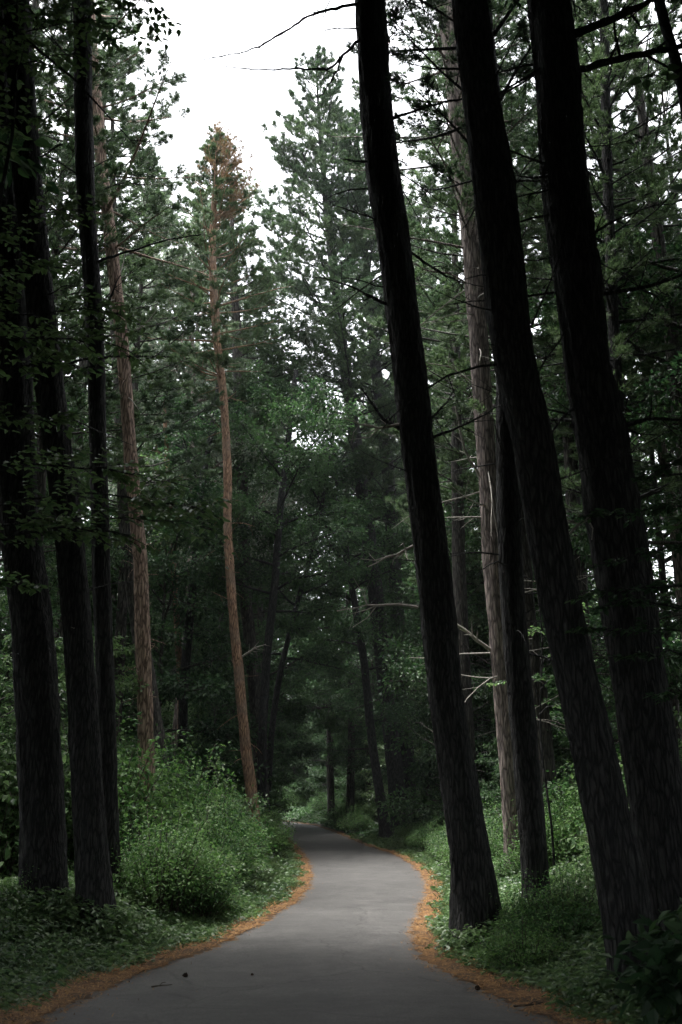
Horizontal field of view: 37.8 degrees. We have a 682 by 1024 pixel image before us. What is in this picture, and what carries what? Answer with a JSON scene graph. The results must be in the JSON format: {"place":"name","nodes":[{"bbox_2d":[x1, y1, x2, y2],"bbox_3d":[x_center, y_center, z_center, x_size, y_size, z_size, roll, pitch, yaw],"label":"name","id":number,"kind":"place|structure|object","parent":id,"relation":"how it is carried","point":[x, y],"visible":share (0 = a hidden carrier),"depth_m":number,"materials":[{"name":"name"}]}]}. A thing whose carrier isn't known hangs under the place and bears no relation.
{"place":"outdoors","nodes":[
{"label":"outdoors","id":0,"kind":"place"},
{"bbox_2d":[0,16,184,143],"bbox_3d":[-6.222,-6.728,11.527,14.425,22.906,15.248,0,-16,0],"label":"branch","id":1,"kind":"object","parent":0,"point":[12,28],"visible":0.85,"depth_m":10.88,"materials":[{"name":"black plant"}]},
{"bbox_2d":[34,821,557,1023],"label":"path","id":2,"kind":"structure","parent":0,"point":[332,949],"depth_m":10.70,"materials":[{"name":"grey asphalt"}]},
{"bbox_2d":[0,813,677,1023],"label":"ground","id":3,"kind":"structure","parent":0,"point":[264,902],"depth_m":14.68,"materials":[{"name":"green plant"}]},
{"bbox_2d":[0,0,59,196],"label":"leafy tree","id":4,"kind":"object","parent":3,"relation":"on","point":[26,169],"visible":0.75,"depth_m":14.20,"materials":[{"name":"green plant"}]},
{"bbox_2d":[0,633,71,854],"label":"sapling","id":5,"kind":"object","parent":3,"relation":"on","point":[10,720],"visible":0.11,"depth_m":17.82,"materials":[{"name":"green plant"}]},
{"bbox_2d":[0,447,92,715],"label":"leafy tree","id":6,"kind":"object","parent":3,"relation":"on","point":[6,625],"visible":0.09,"depth_m":26.39,"materials":[{"name":"green plant"}]},
{"bbox_2d":[0,0,99,930],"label":"pine tree","id":7,"kind":"object","parent":3,"relation":"on","point":[43,841],"visible":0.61,"depth_m":13.99,"materials":[{"name":"black plant"}]},
{"bbox_2d":[0,683,134,876],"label":"shrub","id":8,"kind":"object","parent":3,"relation":"on","point":[7,800],"visible":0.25,"depth_m":16.94,"materials":[{"name":"green plant"}]},
{"bbox_2d":[0,456,137,751],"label":"understorey tree","id":9,"kind":"object","parent":3,"relation":"on","point":[50,572],"visible":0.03,"depth_m":33.37,"materials":[{"name":"green plant"}]},
{"bbox_2d":[0,0,157,724],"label":"pine tree","id":10,"kind":"object","parent":3,"relation":"on","point":[101,189],"visible":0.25,"depth_m":25.04,"materials":[{"name":"green plant"}]},
{"bbox_2d":[0,635,164,784],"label":"sapling","id":11,"kind":"object","parent":3,"relation":"on","point":[120,651],"visible":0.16,"depth_m":23.81,"materials":[{"name":"green plant"}]},
{"bbox_2d":[0,381,164,742],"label":"leafy tree","id":12,"kind":"object","parent":3,"relation":"on","point":[89,567],"visible":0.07,"depth_m":30.51,"materials":[{"name":"green plant"}]},
{"bbox_2d":[0,42,167,754],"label":"pine tree","id":13,"kind":"object","parent":3,"relation":"on","point":[70,381],"visible":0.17,"depth_m":27.18,"materials":[{"name":"green plant"}]},
{"bbox_2d":[2,0,170,938],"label":"pine tree","id":14,"kind":"object","parent":3,"relation":"on","point":[93,874],"visible":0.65,"depth_m":14.00,"materials":[{"name":"black plant"}]},
{"bbox_2d":[6,510,166,732],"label":"leafy tree","id":15,"kind":"object","parent":3,"relation":"on","point":[129,642],"visible":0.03,"depth_m":36.56,"materials":[{"name":"green plant"}]},
{"bbox_2d":[0,711,206,867],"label":"shrub","id":16,"kind":"object","parent":3,"relation":"on","point":[139,793],"visible":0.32,"depth_m":18.84,"materials":[{"name":"green plant"}]},
{"bbox_2d":[33,0,205,749],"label":"pine tree","id":17,"kind":"object","parent":3,"relation":"on","point":[148,272],"visible":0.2,"depth_m":33.49,"materials":[{"name":"green plant"}]},
{"bbox_2d":[0,0,239,595],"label":"leafy tree","id":18,"kind":"object","parent":3,"relation":"on","point":[32,527],"visible":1,"depth_m":9.46,"materials":[{"name":"green plant"}]},
{"bbox_2d":[54,48,191,783],"bbox_3d":[-7.904,-3.325,33.070,5.763,28.304,4.683,12,-20,-37],"label":"pine tree","id":19,"kind":"object","parent":3,"relation":"on","point":[124,528],"visible":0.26,"depth_m":33.17,"materials":[{"name":"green plant"}]},
{"bbox_2d":[41,0,213,901],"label":"pine tree","id":20,"kind":"object","parent":3,"relation":"on","point":[84,171],"visible":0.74,"depth_m":16.45,"materials":[{"name":"black plant"}]},
{"bbox_2d":[30,0,227,829],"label":"red pine tree","id":21,"kind":"object","parent":3,"relation":"on","point":[143,666],"visible":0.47,"depth_m":25.71,"materials":[{"name":"green plant"}]},
{"bbox_2d":[46,149,226,759],"bbox_3d":[-7.623,-1.576,36.036,7.498,26.729,6.514,-3,-16,11],"label":"pine tree","id":22,"kind":"object","parent":3,"relation":"on","point":[121,600],"visible":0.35,"depth_m":36.21,"materials":[{"name":"green plant"}]},
{"bbox_2d":[91,533,198,760],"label":"leafy tree","id":23,"kind":"object","parent":3,"relation":"on","point":[160,592],"visible":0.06,"depth_m":39.55,"materials":[{"name":"green plant"}]},
{"bbox_2d":[72,247,269,721],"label":"pale leafy tree","id":24,"kind":"object","parent":3,"relation":"on","point":[208,368],"visible":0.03,"depth_m":51.05,"materials":[{"name":"green plant"}]},
{"bbox_2d":[109,407,236,727],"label":"leafy tree","id":25,"kind":"object","parent":3,"relation":"on","point":[152,453],"visible":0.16,"depth_m":40.76,"materials":[{"name":"green plant"}]},
{"bbox_2d":[110,799,241,921],"bbox_3d":[-2.725,5.348,15.167,2.332,1.884,2.459,11,-19,-33],"label":"shrub","id":26,"kind":"object","parent":3,"relation":"on","point":[164,865],"visible":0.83,"depth_m":14.90,"materials":[{"name":"green plant"}]},
{"bbox_2d":[118,723,245,835],"bbox_3d":[-4.484,7.034,24.794,4.659,3.569,4.419,-9,-18,30],"label":"shrub","id":27,"kind":"object","parent":3,"relation":"on","point":[197,787],"visible":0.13,"depth_m":24.83,"materials":[{"name":"green plant"}]},
{"bbox_2d":[83,470,299,816],"bbox_3d":[-6.569,5.139,37.215,10.602,14.719,10.610,3,-16,-11],"label":"understorey tree","id":28,"kind":"object","parent":3,"relation":"on","point":[215,684],"visible":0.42,"depth_m":37.02,"materials":[{"name":"green plant"}]},
{"bbox_2d":[131,797,252,898],"bbox_3d":[-2.522,5.687,16.422,2.135,1.901,2.190,10,-18,-31],"label":"shrub","id":29,"kind":"object","parent":3,"relation":"on","point":[230,858],"visible":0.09,"depth_m":16.34,"materials":[{"name":"green plant"}]},
{"bbox_2d":[111,345,273,761],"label":"leafy tree","id":30,"kind":"object","parent":3,"relation":"on","point":[185,661],"visible":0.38,"depth_m":39.62,"materials":[{"name":"green plant"}]},
{"bbox_2d":[62,172,333,748],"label":"pine tree","id":31,"kind":"object","parent":3,"relation":"on","point":[157,346],"visible":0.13,"depth_m":45.38,"materials":[{"name":"green plant"}]},
{"bbox_2d":[145,838,251,919],"bbox_3d":[-2.288,5.755,15.441,1.881,1.307,1.874,3,-16,-11],"label":"shrub","id":32,"kind":"object","parent":3,"relation":"on","point":[209,904],"visible":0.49,"depth_m":15.09,"materials":[{"name":"green plant"}]},
{"bbox_2d":[163,798,266,883],"bbox_3d":[-2.571,6.546,19.483,2.258,1.824,2.381,1,-16,-3],"label":"shrub","id":33,"kind":"object","parent":3,"relation":"on","point":[245,849],"visible":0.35,"depth_m":19.35,"materials":[{"name":"green plant"}]},
{"bbox_2d":[137,120,295,825],"bbox_3d":[-4.860,-2.234,36.654,6.093,28.612,5.451,6,-17,-19],"label":"pine tree","id":34,"kind":"object","parent":3,"relation":"on","point":[218,148],"visible":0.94,"depth_m":37.49,"materials":[{"name":"orange plant"}]},
{"bbox_2d":[164,777,277,859],"bbox_3d":[-2.894,7.257,22.899,3.240,2.251,3.228,12,-20,-35],"label":"shrub","id":35,"kind":"object","parent":3,"relation":"on","point":[252,824],"visible":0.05,"depth_m":22.89,"materials":[{"name":"green plant"}]},
{"bbox_2d":[159,779,286,870],"bbox_3d":[-2.780,6.923,21.536,3.207,2.228,3.194,-1,-16,5],"label":"shrub","id":36,"kind":"object","parent":3,"relation":"on","point":[229,822],"visible":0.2,"depth_m":21.44,"materials":[{"name":"green plant"}]},
{"bbox_2d":[154,580,299,769],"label":"leafy tree","id":37,"kind":"object","parent":3,"relation":"on","point":[222,627],"visible":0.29,"depth_m":46.49,"materials":[{"name":"green plant"}]},
{"bbox_2d":[196,755,273,836],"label":"shrub","id":38,"kind":"object","parent":3,"relation":"on","point":[255,815],"visible":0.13,"depth_m":27.84,"materials":[{"name":"green plant"}]},
{"bbox_2d":[142,181,338,815],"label":"pine tree","id":39,"kind":"object","parent":3,"relation":"on","point":[249,637],"visible":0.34,"depth_m":42.59,"materials":[{"name":"green plant"}]},
{"bbox_2d":[210,716,290,822],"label":"sapling","id":40,"kind":"object","parent":3,"relation":"on","point":[278,747],"visible":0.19,"depth_m":41.04,"materials":[{"name":"green plant"}]},
{"bbox_2d":[161,464,357,726],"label":"leafy tree","id":41,"kind":"object","parent":3,"relation":"on","point":[304,649],"visible":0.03,"depth_m":59.57,"materials":[{"name":"green plant"}]},
{"bbox_2d":[209,683,314,813],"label":"sapling","id":42,"kind":"object","parent":3,"relation":"on","point":[284,775],"visible":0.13,"depth_m":47.77,"materials":[{"name":"green plant"}]},
{"bbox_2d":[207,370,318,770],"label":"tree","id":43,"kind":"object","parent":3,"relation":"on","point":[261,611],"visible":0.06,"depth_m":50.50,"materials":[{"name":"green plant"}]},
{"bbox_2d":[188,558,341,770],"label":"leafy tree","id":44,"kind":"object","parent":3,"relation":"on","point":[295,752],"visible":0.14,"depth_m":52.81,"materials":[{"name":"green plant"}]},
{"bbox_2d":[246,807,299,855],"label":"shrub","id":45,"kind":"object","parent":3,"relation":"on","point":[278,838],"visible":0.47,"depth_m":29.59,"materials":[{"name":"green plant"}]},
{"bbox_2d":[173,360,382,808],"bbox_3d":[-2.459,3.168,38.633,8.386,19.296,7.714,-15,-22,43],"label":"leafy tree","id":46,"kind":"object","parent":3,"relation":"on","point":[295,410],"visible":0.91,"depth_m":38.52,"materials":[{"name":"green plant"}]},
{"bbox_2d":[271,676,336,798],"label":"understorey tree","id":47,"kind":"object","parent":3,"relation":"on","point":[305,775],"visible":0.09,"depth_m":88.31,"materials":[{"name":"green plant"}]},
{"bbox_2d":[226,429,383,807],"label":"leafy tree","id":48,"kind":"object","parent":3,"relation":"on","point":[290,627],"visible":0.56,"depth_m":42.40,"materials":[{"name":"green plant"}]},
{"bbox_2d":[0,821,625,1023],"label":"needle litter","id":49,"kind":"object","parent":3,"relation":"on","point":[423,958],"visible":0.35,"depth_m":10.94,"materials":[{"name":"brown plant"}]},
{"bbox_2d":[279,681,346,804],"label":"understorey tree","id":50,"kind":"object","parent":3,"relation":"on","point":[322,772],"visible":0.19,"depth_m":84.23,"materials":[{"name":"green plant"}]},
{"bbox_2d":[255,443,377,815],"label":"leafy tree","id":51,"kind":"object","parent":3,"relation":"on","point":[330,788],"visible":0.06,"depth_m":71.37,"materials":[{"name":"green plant"}]},
{"bbox_2d":[276,804,389,838],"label":"undergrowth","id":52,"kind":"object","parent":3,"relation":"on","point":[304,814],"visible":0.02,"depth_m":67.25,"materials":[{"name":"green plant"}]},
{"bbox_2d":[207,44,466,833],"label":"pine tree","id":53,"kind":"object","parent":3,"relation":"on","point":[338,337],"visible":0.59,"depth_m":46.44,"materials":[{"name":"green plant"}]},
{"bbox_2d":[260,408,414,817],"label":"leafy tree","id":54,"kind":"object","parent":3,"relation":"on","point":[350,795],"visible":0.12,"depth_m":58.38,"materials":[{"name":"green plant"}]},
{"bbox_2d":[266,450,414,838],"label":"leafy tree","id":55,"kind":"object","parent":3,"relation":"on","point":[360,631],"visible":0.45,"depth_m":43.01,"materials":[{"name":"green plant"}]},
{"bbox_2d":[283,497,406,769],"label":"leafy tree","id":56,"kind":"object","parent":3,"relation":"on","point":[340,726],"visible":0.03,"depth_m":64.86,"materials":[{"name":"green plant"}]},
{"bbox_2d":[311,619,389,809],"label":"leafy tree","id":57,"kind":"object","parent":3,"relation":"on","point":[335,760],"visible":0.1,"depth_m":60.30,"materials":[{"name":"green plant"}]},
{"bbox_2d":[335,802,374,834],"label":"shrub","id":58,"kind":"object","parent":3,"relation":"on","point":[354,823],"visible":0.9,"depth_m":47.46,"materials":[{"name":"green plant"}]},
{"bbox_2d":[200,0,513,945],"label":"pine tree","id":59,"kind":"object","parent":3,"relation":"on","point":[474,896],"visible":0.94,"depth_m":14.50,"materials":[{"name":"brown plant"}]},
{"bbox_2d":[302,586,419,819],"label":"leafy tree","id":60,"kind":"object","parent":3,"relation":"on","point":[338,750],"visible":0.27,"depth_m":51.93,"materials":[{"name":"green plant"}]},
{"bbox_2d":[263,103,495,812],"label":"pine tree","id":61,"kind":"object","parent":3,"relation":"on","point":[379,389],"visible":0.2,"depth_m":46.70,"materials":[{"name":"green plant"}]},
{"bbox_2d":[327,464,483,800],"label":"leafy tree","id":62,"kind":"object","parent":3,"relation":"on","point":[394,626],"visible":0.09,"depth_m":45.14,"materials":[{"name":"green plant"}]},
{"bbox_2d":[360,562,491,767],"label":"leafy tree","id":63,"kind":"object","parent":3,"relation":"on","point":[394,602],"visible":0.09,"depth_m":42.64,"materials":[{"name":"green plant"}]},
{"bbox_2d":[384,284,495,780],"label":"pine tree","id":64,"kind":"object","parent":3,"relation":"on","point":[442,458],"visible":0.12,"depth_m":34.83,"materials":[{"name":"green plant"}]},
{"bbox_2d":[355,24,553,806],"bbox_3d":[3.939,-4.114,33.177,6.838,30.373,7.207,8,-18,-25],"label":"pine tree","id":65,"kind":"object","parent":3,"relation":"on","point":[459,569],"visible":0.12,"depth_m":32.03,"materials":[{"name":"green plant"}]},
{"bbox_2d":[353,570,556,799],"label":"understorey tree","id":66,"kind":"object","parent":3,"relation":"on","point":[383,771],"visible":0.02,"depth_m":45.48,"materials":[{"name":"green plant"}]},
{"bbox_2d":[319,0,601,871],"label":"pine tree","id":67,"kind":"object","parent":3,"relation":"on","point":[470,260],"visible":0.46,"depth_m":23.73,"materials":[{"name":"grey plant"}]},
{"bbox_2d":[374,580,557,828],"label":"understorey tree","id":68,"kind":"object","parent":3,"relation":"on","point":[423,777],"visible":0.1,"depth_m":36.95,"materials":[{"name":"green plant"}]},
{"bbox_2d":[344,0,612,899],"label":"pine tree","id":69,"kind":"object","parent":3,"relation":"on","point":[528,790],"visible":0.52,"depth_m":14.85,"materials":[{"name":"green plant"}]},
{"bbox_2d":[474,734,501,809],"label":"sapling","id":70,"kind":"object","parent":3,"relation":"on","point":[485,794],"visible":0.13,"depth_m":28.14,"materials":[{"name":"green plant"}]},
{"bbox_2d":[369,465,619,827],"bbox_3d":[5.931,5.495,36.554,9.615,13.348,9.621,-11,-19,34],"label":"understorey tree","id":71,"kind":"object","parent":3,"relation":"on","point":[415,661],"visible":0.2,"depth_m":35.17,"materials":[{"name":"green plant"}]},
{"bbox_2d":[423,59,565,736],"bbox_3d":[5.130,-3.001,30.987,6.514,26.729,7.498,-7,-17,23],"label":"pine tree","id":72,"kind":"object","parent":3,"relation":"on","point":[440,371],"visible":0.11,"depth_m":30.37,"materials":[{"name":"green plant"}]},
{"bbox_2d":[373,0,637,808],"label":"pine tree","id":73,"kind":"object","parent":3,"relation":"on","point":[547,737],"visible":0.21,"depth_m":25.38,"materials":[{"name":"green plant"}]},
{"bbox_2d":[410,469,608,760],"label":"leafy tree","id":74,"kind":"object","parent":3,"relation":"on","point":[478,740],"visible":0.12,"depth_m":33.08,"materials":[{"name":"green plant"}]},
{"bbox_2d":[411,543,617,822],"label":"understorey tree","id":75,"kind":"object","parent":3,"relation":"on","point":[483,701],"visible":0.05,"depth_m":34.56,"materials":[{"name":"green plant"}]},
{"bbox_2d":[364,0,680,1001],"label":"pine tree","id":76,"kind":"object","parent":3,"relation":"on","point":[620,882],"visible":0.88,"depth_m":9.79,"materials":[{"name":"brown plant"}]},
{"bbox_2d":[467,911,580,970],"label":"shrub","id":77,"kind":"object","parent":3,"relation":"on","point":[505,947],"visible":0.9,"depth_m":10.99,"materials":[{"name":"green plant"}]},
{"bbox_2d":[481,864,581,941],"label":"shrub","id":78,"kind":"object","parent":3,"relation":"on","point":[511,925],"visible":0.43,"depth_m":12.10,"materials":[{"name":"green plant"}]},
{"bbox_2d":[486,587,596,872],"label":"sapling","id":79,"kind":"object","parent":3,"relation":"on","point":[543,710],"visible":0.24,"depth_m":16.64,"materials":[{"name":"brown plant"}]},
{"bbox_2d":[508,780,587,869],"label":"shrub","id":80,"kind":"object","parent":3,"relation":"on","point":[561,851],"visible":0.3,"depth_m":19.45,"materials":[{"name":"green plant"}]},
{"bbox_2d":[504,860,602,947],"bbox_3d":[2.740,4.749,11.973,1.611,1.119,1.605,6,-17,-19],"label":"shrub","id":81,"kind":"object","parent":3,"relation":"on","point":[569,918],"visible":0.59,"depth_m":11.78,"materials":[{"name":"green plant"}]},
{"bbox_2d":[431,0,681,759],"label":"pine tree","id":82,"kind":"object","parent":3,"relation":"on","point":[452,355],"visible":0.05,"depth_m":29.10,"materials":[{"name":"green plant"}]},
{"bbox_2d":[444,0,681,934],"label":"pine tree","id":83,"kind":"object","parent":3,"relation":"on","point":[648,744],"visible":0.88,"depth_m":10.77,"materials":[{"name":"brown plant"}]},
{"bbox_2d":[536,860,600,928],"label":"shrub","id":84,"kind":"object","parent":3,"relation":"on","point":[580,894],"visible":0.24,"depth_m":12.09,"materials":[{"name":"green plant"}]},
{"bbox_2d":[513,123,628,748],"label":"pine tree","id":85,"kind":"object","parent":3,"relation":"on","point":[569,462],"visible":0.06,"depth_m":27.35,"materials":[{"name":"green plant"}]},
{"bbox_2d":[549,828,595,893],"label":"shrub","id":86,"kind":"object","parent":3,"relation":"on","point":[557,872],"visible":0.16,"depth_m":14.08,"materials":[{"name":"green plant"}]},
{"bbox_2d":[466,0,681,643],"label":"pine tree","id":87,"kind":"object","parent":3,"relation":"on","point":[617,346],"visible":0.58,"depth_m":21.26,"materials":[{"name":"green plant"}]},
{"bbox_2d":[478,298,681,761],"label":"leafy tree","id":88,"kind":"object","parent":3,"relation":"on","point":[662,576],"visible":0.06,"depth_m":28.59,"materials":[{"name":"green plant"}]},
{"bbox_2d":[490,0,681,674],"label":"pine tree","id":89,"kind":"object","parent":3,"relation":"on","point":[625,118],"visible":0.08,"depth_m":27.03,"materials":[{"name":"green plant"}]},
{"bbox_2d":[498,0,681,120],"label":"leafy tree","id":90,"kind":"object","parent":3,"relation":"on","point":[663,19],"visible":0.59,"depth_m":13.19,"materials":[{"name":"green plant"}]},
{"bbox_2d":[517,0,681,761],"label":"pine tree","id":91,"kind":"object","parent":3,"relation":"on","point":[654,170],"visible":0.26,"depth_m":24.49,"materials":[{"name":"green plant"}]},
{"bbox_2d":[526,208,681,683],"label":"leafy tree","id":92,"kind":"object","parent":3,"relation":"on","point":[668,661],"visible":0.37,"depth_m":21.80,"materials":[{"name":"green plant"}]},
{"bbox_2d":[531,667,681,803],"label":"sapling","id":93,"kind":"object","parent":3,"relation":"on","point":[556,718],"visible":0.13,"depth_m":23.18,"materials":[{"name":"green plant"}]},
{"bbox_2d":[533,427,681,757],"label":"leafy tree","id":94,"kind":"object","parent":3,"relation":"on","point":[592,607],"visible":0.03,"depth_m":30.08,"materials":[{"name":"green plant"}]},
{"bbox_2d":[545,743,681,861],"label":"shrub","id":95,"kind":"object","parent":3,"relation":"on","point":[571,816],"visible":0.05,"depth_m":19.12,"materials":[{"name":"green plant"}]},
{"bbox_2d":[564,457,681,703],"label":"sapling","id":96,"kind":"object","parent":3,"relation":"on","point":[638,512],"visible":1,"depth_m":9.20,"materials":[{"name":"green plant"}]},
{"bbox_2d":[593,897,681,1023],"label":"shrub","id":97,"kind":"object","parent":3,"relation":"on","point":[657,979],"visible":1,"depth_m":6.83,"materials":[{"name":"green plant"}]},
{"bbox_2d":[607,40,681,525],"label":"pine tree","id":98,"kind":"object","parent":3,"relation":"on","point":[645,465],"visible":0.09,"depth_m":29.09,"materials":[{"name":"green plant"}]},
{"bbox_2d":[614,153,681,642],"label":"pine tree","id":99,"kind":"object","parent":3,"relation":"on","point":[677,565],"visible":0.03,"depth_m":27.84,"materials":[{"name":"green plant"}]},
{"bbox_2d":[626,243,681,552],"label":"leafy tree","id":100,"kind":"object","parent":3,"relation":"on","point":[671,528],"visible":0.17,"depth_m":23.82,"materials":[{"name":"green plant"}]},
{"bbox_2d":[628,0,681,90],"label":"branch","id":101,"kind":"object","parent":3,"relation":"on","point":[647,83],"visible":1,"depth_m":8.57,"materials":[{"name":"green plant"}]},
{"bbox_2d":[0,0,681,768],"label":"sky","id":102,"kind":"structure","parent":0,"point":[214,92],"materials":[{"name":"white"}]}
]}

